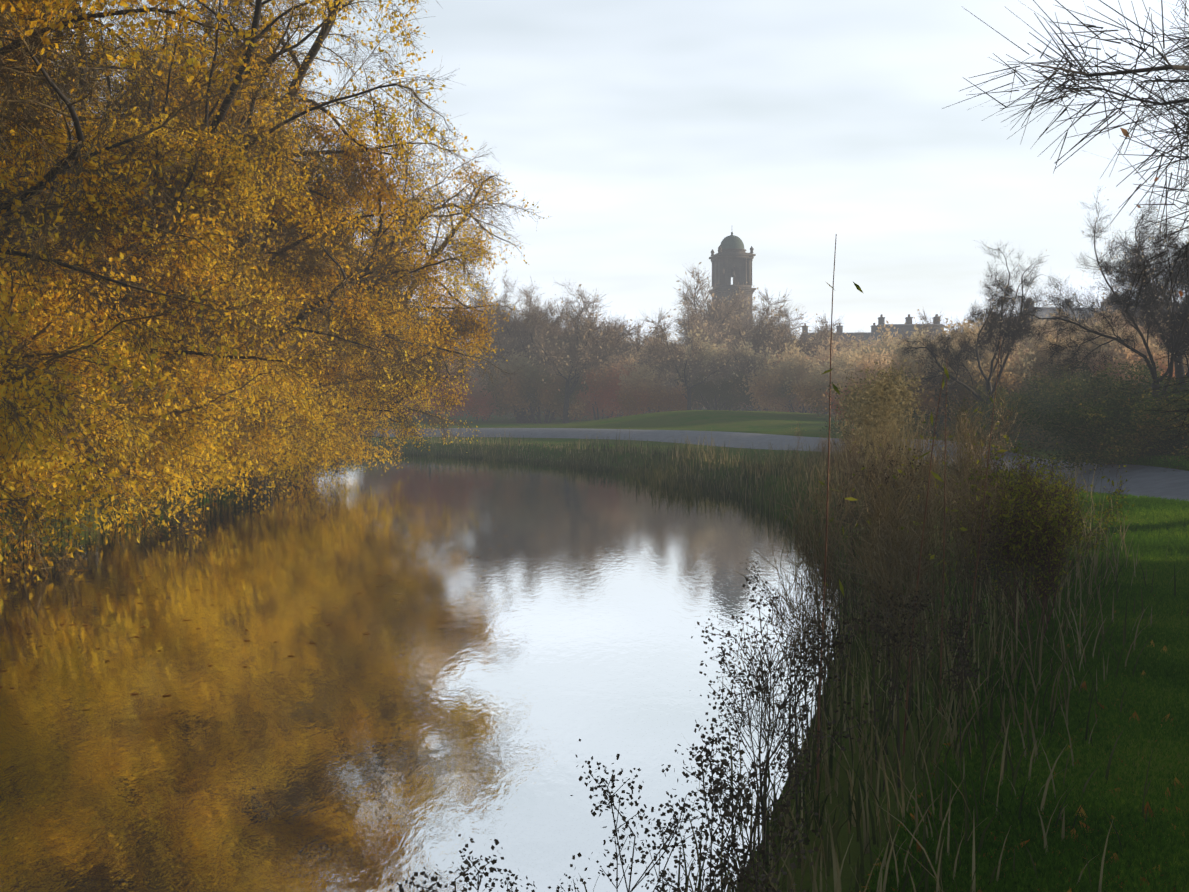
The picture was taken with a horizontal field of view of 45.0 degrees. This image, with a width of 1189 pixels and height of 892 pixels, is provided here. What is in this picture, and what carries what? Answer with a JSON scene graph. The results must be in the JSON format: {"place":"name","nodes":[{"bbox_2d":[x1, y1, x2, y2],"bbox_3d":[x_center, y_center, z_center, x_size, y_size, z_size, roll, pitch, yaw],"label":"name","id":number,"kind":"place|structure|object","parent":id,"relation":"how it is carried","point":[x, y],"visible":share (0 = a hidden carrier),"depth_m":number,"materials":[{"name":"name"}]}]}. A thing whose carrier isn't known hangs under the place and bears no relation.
{"place":"outdoors","nodes":[
{"label":"outdoors","id":0,"kind":"place"},
{"bbox_2d":[0,452,838,891],"bbox_3d":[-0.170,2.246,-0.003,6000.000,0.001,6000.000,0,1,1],"label":"canal water","id":1,"kind":"structure","parent":0,"point":[378,736],"depth_m":11.99,"materials":[{"name":"liquid"}]},
{"bbox_2d":[0,464,546,723],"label":"floating leaves","id":2,"kind":"object","parent":1,"relation":"on","point":[247,562],"visible":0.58,"depth_m":22.04,"materials":[{"name":"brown plant"}]},
{"bbox_2d":[0,407,1186,891],"bbox_3d":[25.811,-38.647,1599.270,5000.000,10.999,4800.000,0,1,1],"label":"ground","id":3,"kind":"structure","parent":0,"point":[758,421],"depth_m":29.09,"materials":[{"name":"green plant"}]},
{"bbox_2d":[0,160,98,590],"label":"tree","id":4,"kind":"object","parent":3,"relation":"on","point":[50,510],"visible":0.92,"depth_m":17.72,"materials":[{"name":"yellow plant"}]},
{"bbox_2d":[0,384,137,542],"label":"tree","id":5,"kind":"object","parent":3,"relation":"on","point":[103,498],"depth_m":24.60,"materials":[{"name":"yellow plant"}]},
{"bbox_2d":[0,266,185,562],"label":"tree","id":6,"kind":"object","parent":3,"relation":"on","point":[120,426],"visible":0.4,"depth_m":21.20,"materials":[{"name":"yellow plant"}]},
{"bbox_2d":[0,225,204,551],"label":"tree","id":7,"kind":"object","parent":3,"relation":"on","point":[69,252],"visible":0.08,"depth_m":24.08,"materials":[{"name":"yellow plant"}]},
{"bbox_2d":[0,114,264,579],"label":"tree","id":8,"kind":"object","parent":3,"relation":"on","point":[23,463],"visible":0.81,"depth_m":19.90,"materials":[{"name":"yellow plant"}]},
{"bbox_2d":[16,265,250,542],"bbox_3d":[-11.368,-1.916,28.339,9.425,6.787,9.110,1,1,26],"label":"tree","id":9,"kind":"object","parent":3,"relation":"on","point":[149,428],"visible":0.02,"depth_m":26.83,"materials":[{"name":"yellow plant"}]},
{"bbox_2d":[1,469,295,550],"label":"bank reeds","id":10,"kind":"object","parent":3,"relation":"on","point":[198,502],"visible":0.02,"depth_m":31.35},
{"bbox_2d":[74,302,249,518],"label":"tree","id":11,"kind":"object","parent":3,"relation":"on","point":[183,469],"depth_m":30.36,"materials":[{"name":"yellow plant"}]},
{"bbox_2d":[7,256,339,531],"bbox_3d":[-9.514,-1.191,27.780,7.764,6.431,9.795,-1,1,-29],"label":"tree","id":12,"kind":"object","parent":3,"relation":"on","point":[179,434],"visible":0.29,"depth_m":26.40,"materials":[{"name":"yellow plant"}]},
{"bbox_2d":[0,0,384,396],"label":"golden tree","id":13,"kind":"object","parent":3,"relation":"on","point":[41,154],"visible":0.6,"depth_m":16.23,"materials":[{"name":"yellow plant"}]},
{"bbox_2d":[78,282,327,521],"bbox_3d":[-10.261,-1.943,31.623,9.190,6.618,8.883,1,2,32],"label":"tree","id":14,"kind":"object","parent":3,"relation":"on","point":[274,458],"visible":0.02,"depth_m":32.13,"materials":[{"name":"yellow plant"}]},
{"bbox_2d":[58,41,351,158],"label":"golden tree","id":15,"kind":"object","parent":3,"relation":"on","point":[305,106],"depth_m":48.52,"materials":[{"name":"yellow plant"}]},
{"bbox_2d":[0,0,473,504],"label":"golden tree","id":16,"kind":"object","parent":3,"relation":"on","point":[238,187],"visible":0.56,"depth_m":23.73,"materials":[{"name":"yellow plant"}]},
{"bbox_2d":[125,304,372,507],"bbox_3d":[-9.821,-1.244,34.783,7.392,6.123,9.326,-1,2,-31],"label":"tree","id":17,"kind":"object","parent":3,"relation":"on","point":[265,431],"visible":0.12,"depth_m":33.59,"materials":[{"name":"yellow plant"}]},
{"bbox_2d":[196,315,314,495],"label":"tree","id":18,"kind":"object","parent":3,"relation":"on","point":[280,471],"visible":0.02,"depth_m":35.72,"materials":[{"name":"yellow plant"}]},
{"bbox_2d":[1,0,548,499],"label":"golden tree","id":19,"kind":"object","parent":3,"relation":"on","point":[271,262],"visible":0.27,"depth_m":30.86,"materials":[{"name":"yellow plant"}]},
{"bbox_2d":[70,0,499,488],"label":"golden tree","id":20,"kind":"object","parent":3,"relation":"on","point":[389,299],"visible":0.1,"depth_m":38.69,"materials":[{"name":"yellow plant"}]},
{"bbox_2d":[196,298,387,499],"bbox_3d":[-10.219,-2.149,38.884,9.325,6.714,9.013,0,1,17],"label":"tree","id":21,"kind":"object","parent":3,"relation":"on","point":[320,427],"visible":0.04,"depth_m":36.63,"materials":[{"name":"yellow plant"}]},
{"bbox_2d":[188,286,396,498],"bbox_3d":[-10.088,-1.482,38.345,7.962,6.594,10.045,-1,2,-31],"label":"tree","id":22,"kind":"object","parent":3,"relation":"on","point":[310,437],"visible":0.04,"depth_m":36.99,"materials":[{"name":"yellow plant"}]},
{"bbox_2d":[236,410,363,487],"bbox_3d":[-11.125,-1.372,43.714,7.232,5.990,9.124,0,1,13],"label":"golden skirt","id":23,"kind":"object","parent":3,"relation":"on","point":[351,454],"depth_m":45.39,"materials":[{"name":"yellow plant"}]},
{"bbox_2d":[233,383,368,487],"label":"tree","id":24,"kind":"object","parent":3,"relation":"on","point":[329,434],"visible":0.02,"depth_m":42.25,"materials":[{"name":"yellow plant"}]},
{"bbox_2d":[195,293,409,494],"bbox_3d":[-9.366,-1.578,41.014,8.069,6.683,10.180,0,1,-6],"label":"tree","id":25,"kind":"object","parent":3,"relation":"on","point":[349,421],"visible":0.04,"depth_m":40.68,"materials":[{"name":"yellow plant"}]},
{"bbox_2d":[304,346,403,481],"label":"tree","id":26,"kind":"object","parent":3,"relation":"on","point":[359,441],"visible":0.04,"depth_m":47.38,"materials":[{"name":"yellow plant"}]},
{"bbox_2d":[347,241,452,462],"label":"golden tree","id":27,"kind":"object","parent":3,"relation":"on","point":[396,448],"depth_m":56.63,"materials":[{"name":"yellow plant"}]},
{"bbox_2d":[280,156,529,476],"bbox_3d":[-8.061,-4.698,53.663,14.457,13.804,20.803,0,1,12],"label":"golden tree","id":28,"kind":"object","parent":3,"relation":"on","point":[464,314],"visible":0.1,"depth_m":48.16,"materials":[{"name":"yellow plant"}]},
{"bbox_2d":[392,298,479,413],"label":"tree","id":29,"kind":"object","parent":3,"relation":"on","point":[448,333],"depth_m":143.93,"materials":[{"name":"brown plant"}]},
{"bbox_2d":[396,348,483,421],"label":"bush","id":30,"kind":"object","parent":3,"relation":"on","point":[469,406],"visible":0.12,"depth_m":112.16,"materials":[{"name":"brown plant"}]},
{"bbox_2d":[459,368,512,420],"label":"bush","id":31,"kind":"object","parent":3,"relation":"on","point":[482,400],"visible":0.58,"depth_m":118.89,"materials":[{"name":"brown plant"}]},
{"bbox_2d":[477,357,550,416],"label":"bush","id":32,"kind":"object","parent":3,"relation":"on","point":[510,408],"depth_m":133.96,"materials":[{"name":"brown plant"}]},
{"bbox_2d":[447,267,616,422],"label":"multi stem tree","id":33,"kind":"object","parent":3,"relation":"on","point":[513,333],"visible":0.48,"depth_m":116.52,"materials":[{"name":"brown plant"}]},
{"bbox_2d":[479,337,603,422],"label":"bush","id":34,"kind":"object","parent":3,"relation":"on","point":[526,387],"visible":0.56,"depth_m":114.17,"materials":[{"name":"brown plant"}]},
{"bbox_2d":[347,425,797,499],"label":"reed bed","id":35,"kind":"object","parent":3,"relation":"on","point":[660,478],"visible":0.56,"depth_m":53.08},
{"bbox_2d":[522,281,636,422],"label":"tree","id":36,"kind":"object","parent":3,"relation":"on","point":[590,348],"visible":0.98,"depth_m":112.38,"materials":[{"name":"brown plant"}]},
{"bbox_2d":[577,348,642,419],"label":"bush","id":37,"kind":"object","parent":3,"relation":"on","point":[601,397],"visible":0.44,"depth_m":117.17,"materials":[{"name":"brown plant"}]},
{"bbox_2d":[555,305,667,416],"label":"tree","id":38,"kind":"object","parent":3,"relation":"on","point":[637,332],"visible":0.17,"depth_m":125.30,"materials":[{"name":"brown plant"}]},
{"bbox_2d":[605,350,648,416],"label":"bush","id":39,"kind":"object","parent":3,"relation":"on","point":[632,364],"depth_m":124.82,"materials":[{"name":"brown plant"}]},
{"bbox_2d":[615,359,693,415],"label":"bush","id":40,"kind":"object","parent":3,"relation":"on","point":[639,396],"visible":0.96,"depth_m":113.22,"materials":[{"name":"brown plant"}]},
{"bbox_2d":[627,332,684,412],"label":"bush","id":41,"kind":"object","parent":3,"relation":"on","point":[647,350],"visible":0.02,"depth_m":128.83,"materials":[{"name":"brown plant"}]},
{"bbox_2d":[624,308,739,409],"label":"tree","id":42,"kind":"object","parent":3,"relation":"on","point":[665,355],"visible":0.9,"depth_m":113.30,"materials":[{"name":"brown plant"}]},
{"bbox_2d":[671,295,742,409],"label":"tree","id":43,"kind":"object","parent":3,"relation":"on","point":[715,340],"visible":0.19,"depth_m":140.25,"materials":[{"name":"brown plant"}]},
{"bbox_2d":[669,262,751,408],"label":"tree","id":44,"kind":"object","parent":3,"relation":"on","point":[714,315],"visible":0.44,"depth_m":151.59,"materials":[{"name":"brown plant"}]},
{"bbox_2d":[653,326,769,410],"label":"bush","id":45,"kind":"object","parent":3,"relation":"on","point":[731,393],"visible":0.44,"depth_m":116.64,"materials":[{"name":"brown plant"}]},
{"bbox_2d":[389,427,1048,891],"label":"dry weeds","id":46,"kind":"object","parent":3,"relation":"on","point":[717,785],"visible":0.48,"depth_m":3.97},
{"bbox_2d":[708,232,755,340],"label":"tower","id":47,"kind":"structure","parent":3,"relation":"on","point":[731,258],"depth_m":228.70,"materials":[{"name":"stone"}]},
{"bbox_2d":[679,287,807,410],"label":"tree","id":48,"kind":"object","parent":3,"relation":"on","point":[759,335],"visible":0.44,"depth_m":123.96,"materials":[{"name":"brown plant"}]},
{"bbox_2d":[722,338,769,410],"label":"bush","id":49,"kind":"object","parent":3,"relation":"on","point":[751,408],"depth_m":140.12,"materials":[{"name":"brown plant"}]},
{"bbox_2d":[696,280,802,338],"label":"tree","id":50,"kind":"object","parent":3,"relation":"on","point":[747,310],"visible":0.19,"depth_m":167.72,"materials":[{"name":"brown plant"}]},
{"bbox_2d":[349,428,1188,501],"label":"towpath","id":51,"kind":"structure","parent":3,"relation":"on","point":[1157,482],"depth_m":61.92,"materials":[{"name":"asphalt"}]},
{"bbox_2d":[722,306,821,410],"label":"tree","id":52,"kind":"object","parent":3,"relation":"on","point":[748,366],"visible":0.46,"depth_m":115.18,"materials":[{"name":"brown plant"}]},
{"bbox_2d":[742,337,841,414],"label":"bush","id":53,"kind":"object","parent":3,"relation":"on","point":[770,389],"visible":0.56,"depth_m":111.70,"materials":[{"name":"brown plant"}]},
{"bbox_2d":[755,310,849,358],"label":"tree","id":54,"kind":"object","parent":3,"relation":"on","point":[822,336],"visible":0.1,"depth_m":122.81,"materials":[{"name":"brown plant"}]},
{"bbox_2d":[764,336,855,413],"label":"bush","id":55,"kind":"object","parent":3,"relation":"on","point":[824,357],"depth_m":112.74,"materials":[{"name":"brown plant"}]},
{"bbox_2d":[784,333,847,411],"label":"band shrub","id":56,"kind":"object","parent":3,"relation":"on","point":[818,343],"depth_m":127.37,"materials":[{"name":"brown plant"}]},
{"bbox_2d":[787,321,852,352],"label":"tree","id":57,"kind":"object","parent":3,"relation":"on","point":[815,333],"visible":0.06,"depth_m":136.00,"materials":[{"name":"brown plant"}]},
{"bbox_2d":[783,354,862,417],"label":"shrub","id":58,"kind":"object","parent":3,"relation":"on","point":[816,391],"visible":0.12,"depth_m":89.01,"materials":[{"name":"brown plant"}]},
{"bbox_2d":[789,348,861,416],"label":"shrub","id":59,"kind":"object","parent":3,"relation":"on","point":[819,366],"visible":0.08,"depth_m":91.91,"materials":[{"name":"brown plant"}]},
{"bbox_2d":[796,319,873,347],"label":"tree","id":60,"kind":"object","parent":3,"relation":"on","point":[837,337],"visible":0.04,"depth_m":144.43,"materials":[{"name":"brown plant"}]},
{"bbox_2d":[827,341,863,408],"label":"bush","id":61,"kind":"object","parent":3,"relation":"on","point":[849,351],"depth_m":128.18,"materials":[{"name":"brown plant"}]},
{"bbox_2d":[824,327,878,350],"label":"bush","id":62,"kind":"object","parent":3,"relation":"on","point":[851,344],"depth_m":138.18,"materials":[{"name":"brown plant"}]},
{"bbox_2d":[831,348,892,425],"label":"shrub","id":63,"kind":"object","parent":3,"relation":"on","point":[844,379],"depth_m":78.28,"materials":[{"name":"brown plant"}]},
{"bbox_2d":[826,342,898,429],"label":"shrub","id":64,"kind":"object","parent":3,"relation":"on","point":[866,361],"visible":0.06,"depth_m":75.38,"materials":[{"name":"brown plant"}]},
{"bbox_2d":[857,332,877,344],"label":"tree","id":65,"kind":"object","parent":3,"relation":"on","point":[868,338],"visible":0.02,"depth_m":203.13,"materials":[{"name":"brown plant"}]},
{"bbox_2d":[714,363,1029,828],"bbox_3d":[4.236,0.425,19.933,3.610,2.595,28.293,0,1,8],"label":"bank thicket","id":66,"kind":"object","parent":3,"relation":"on","point":[906,552],"visible":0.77,"depth_m":8.51,"materials":[{"name":"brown plant"}]},
{"bbox_2d":[800,314,944,345],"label":"tenement","id":67,"kind":"structure","parent":3,"relation":"on","point":[881,322],"depth_m":242.32,"materials":[{"name":"stone"}]},
{"bbox_2d":[820,348,939,514],"bbox_3d":[5.790,-0.352,29.510,2.568,3.070,14.617,0,1,10],"label":"bush","id":68,"kind":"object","parent":3,"relation":"on","point":[873,404],"depth_m":23.72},
{"bbox_2d":[580,438,1188,891],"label":"reeds","id":69,"kind":"object","parent":3,"relation":"on","point":[854,814],"visible":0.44,"depth_m":7.51,"materials":[{"name":"plant"}]},
{"bbox_2d":[833,324,937,359],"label":"bush","id":70,"kind":"object","parent":3,"relation":"on","point":[887,341],"visible":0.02,"depth_m":109.59,"materials":[{"name":"brown plant"}]},
{"bbox_2d":[845,320,941,352],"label":"bush","id":71,"kind":"object","parent":3,"relation":"on","point":[891,338],"depth_m":121.16,"materials":[{"name":"brown plant"}]},
{"bbox_2d":[861,307,946,353],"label":"tree","id":72,"kind":"object","parent":3,"relation":"on","point":[924,327],"visible":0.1,"depth_m":116.92,"materials":[{"name":"brown plant"}]},
{"bbox_2d":[817,234,1007,818],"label":"willow shoots","id":73,"kind":"object","parent":3,"relation":"on","point":[936,476],"visible":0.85,"depth_m":6.83,"materials":[{"name":"brown plant"}]},
{"bbox_2d":[820,366,1039,438],"bbox_3d":[14.598,-1.554,59.150,10.988,4.204,10.970,1,2,31],"label":"green shrub","id":74,"kind":"object","parent":3,"relation":"on","point":[920,418],"visible":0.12,"depth_m":56.60,"materials":[{"name":"green plant"}]},
{"bbox_2d":[861,318,1020,392],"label":"shrub","id":75,"kind":"object","parent":3,"relation":"on","point":[899,356],"visible":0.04,"depth_m":66.36,"materials":[{"name":"brown plant"}]},
{"bbox_2d":[858,363,1061,433],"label":"green shrub","id":76,"kind":"object","parent":3,"relation":"on","point":[950,426],"depth_m":59.98,"materials":[{"name":"green plant"}]},
{"bbox_2d":[900,330,1041,436],"bbox_3d":[14.417,-2.339,57.042,5.120,4.575,6.288,1,2,38],"label":"shrub","id":77,"kind":"object","parent":3,"relation":"on","point":[1010,376],"visible":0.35,"depth_m":56.20,"materials":[{"name":"brown plant"}]},
{"bbox_2d":[889,237,1054,438],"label":"bare tree","id":78,"kind":"object","parent":3,"relation":"on","point":[1012,329],"visible":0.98,"depth_m":51.45,"materials":[{"name":"brown plant"}]},
{"bbox_2d":[934,299,1012,336],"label":"tree","id":79,"kind":"object","parent":3,"relation":"on","point":[960,327],"depth_m":140.87,"materials":[{"name":"brown plant"}]},
{"bbox_2d":[937,312,1025,332],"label":"tree","id":80,"kind":"object","parent":3,"relation":"on","point":[965,319],"depth_m":161.31,"materials":[{"name":"brown plant"}]},
{"bbox_2d":[967,390,1046,440],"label":"green shrub","id":81,"kind":"object","parent":3,"relation":"on","point":[1011,406],"depth_m":52.04,"materials":[{"name":"green plant"}]},
{"bbox_2d":[957,441,1074,574],"bbox_3d":[4.421,0.641,14.419,1.386,1.432,0.923,-1,1,-24],"label":"shrub","id":82,"kind":"object","parent":3,"relation":"on","point":[1047,483],"visible":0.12,"depth_m":14.37,"materials":[{"name":"green plant"}]},
{"bbox_2d":[848,454,1188,891],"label":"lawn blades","id":83,"kind":"object","parent":3,"relation":"on","point":[1153,856],"visible":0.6,"depth_m":6.65,"materials":[{"name":"green plant"}]},
{"bbox_2d":[931,361,1119,437],"bbox_3d":[17.810,-1.439,55.532,9.834,3.763,9.818,0,1,7],"label":"green shrub","id":84,"kind":"object","parent":3,"relation":"on","point":[1049,383],"visible":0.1,"depth_m":54.48,"materials":[{"name":"green plant"}]},
{"bbox_2d":[1003,332,1057,375],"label":"shrub","id":85,"kind":"object","parent":3,"relation":"on","point":[1016,355],"visible":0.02,"depth_m":66.97,"materials":[{"name":"brown plant"}]},
{"bbox_2d":[970,306,1100,353],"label":"bush","id":86,"kind":"object","parent":3,"relation":"on","point":[1042,330],"visible":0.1,"depth_m":103.78,"materials":[{"name":"brown plant"}]},
{"bbox_2d":[937,433,1135,643],"bbox_3d":[3.046,0.678,10.018,1.331,1.573,0.995,0,1,17],"label":"shrub","id":87,"kind":"object","parent":3,"relation":"on","point":[1053,531],"visible":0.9,"depth_m":9.84,"materials":[{"name":"green plant"}]},
{"bbox_2d":[948,364,1176,457],"bbox_3d":[15.882,-0.884,46.592,8.854,3.388,8.839,0,1,9],"label":"green shrub","id":88,"kind":"object","parent":3,"relation":"on","point":[1035,430],"visible":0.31,"depth_m":45.74,"materials":[{"name":"green plant"}]},
{"bbox_2d":[1020,388,1104,440],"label":"green shrub","id":89,"kind":"object","parent":3,"relation":"on","point":[1042,400],"visible":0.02,"depth_m":51.54,"materials":[{"name":"green plant"}]},
{"bbox_2d":[942,0,1188,456],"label":"bare tree","id":90,"kind":"object","parent":3,"relation":"on","point":[1166,67],"visible":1,"depth_m":11.87,"materials":[{"name":"brown plant"}]},
{"bbox_2d":[991,186,1188,403],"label":"bare tree","id":91,"kind":"object","parent":3,"relation":"on","point":[1175,345],"visible":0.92,"depth_m":39.38,"materials":[{"name":"brown plant"}]},
{"bbox_2d":[1012,315,1170,385],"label":"shrub","id":92,"kind":"object","parent":3,"relation":"on","point":[1036,363],"visible":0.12,"depth_m":61.08,"materials":[{"name":"brown plant"}]},
{"bbox_2d":[1012,364,1188,472],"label":"green shrub","id":93,"kind":"object","parent":3,"relation":"on","point":[1098,424],"visible":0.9,"depth_m":35.35,"materials":[{"name":"green plant"}]},
{"bbox_2d":[1025,362,1175,390],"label":"green shrub","id":94,"kind":"object","parent":3,"relation":"on","point":[1083,370],"depth_m":58.26,"materials":[{"name":"green plant"}]},
{"bbox_2d":[1013,356,1188,410],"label":"green shrub","id":95,"kind":"object","parent":3,"relation":"on","point":[1047,393],"depth_m":51.38,"materials":[{"name":"green plant"}]},
{"bbox_2d":[1023,295,1184,328],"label":"tenement","id":96,"kind":"structure","parent":3,"relation":"on","point":[1046,313],"depth_m":259.02,"materials":[{"name":"stone"}]},
{"bbox_2d":[1091,293,1122,323],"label":"tree","id":97,"kind":"object","parent":3,"relation":"on","point":[1105,305],"depth_m":136.06,"materials":[{"name":"brown plant"}]},
{"bbox_2d":[1043,394,1188,470],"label":"green shrub","id":98,"kind":"object","parent":3,"relation":"on","point":[1179,441],"visible":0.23,"depth_m":35.24,"materials":[{"name":"green plant"}]},
{"bbox_2d":[1056,309,1177,342],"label":"bush","id":99,"kind":"object","parent":3,"relation":"on","point":[1116,323],"visible":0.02,"depth_m":102.27,"materials":[{"name":"brown plant"}]},
{"bbox_2d":[1070,326,1187,387],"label":"shrub","id":100,"kind":"object","parent":3,"relation":"on","point":[1122,358],"visible":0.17,"depth_m":57.89,"materials":[{"name":"brown plant"}]},
{"bbox_2d":[1089,353,1188,409],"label":"green shrub","id":101,"kind":"object","parent":3,"relation":"on","point":[1146,371],"visible":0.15,"depth_m":51.11,"materials":[{"name":"green plant"}]},
{"bbox_2d":[1096,188,1188,392],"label":"bare tree","id":102,"kind":"object","parent":3,"relation":"on","point":[1179,368],"visible":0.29,"depth_m":43.98,"materials":[{"name":"brown plant"}]},
{"bbox_2d":[1162,342,1188,374],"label":"shrub","id":103,"kind":"object","parent":3,"relation":"on","point":[1185,362],"visible":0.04,"depth_m":59.43,"materials":[{"name":"brown plant"}]},
{"bbox_2d":[34,0,1188,343],"label":"sky","id":104,"kind":"structure","parent":0,"point":[647,134],"materials":[{"name":"white"}]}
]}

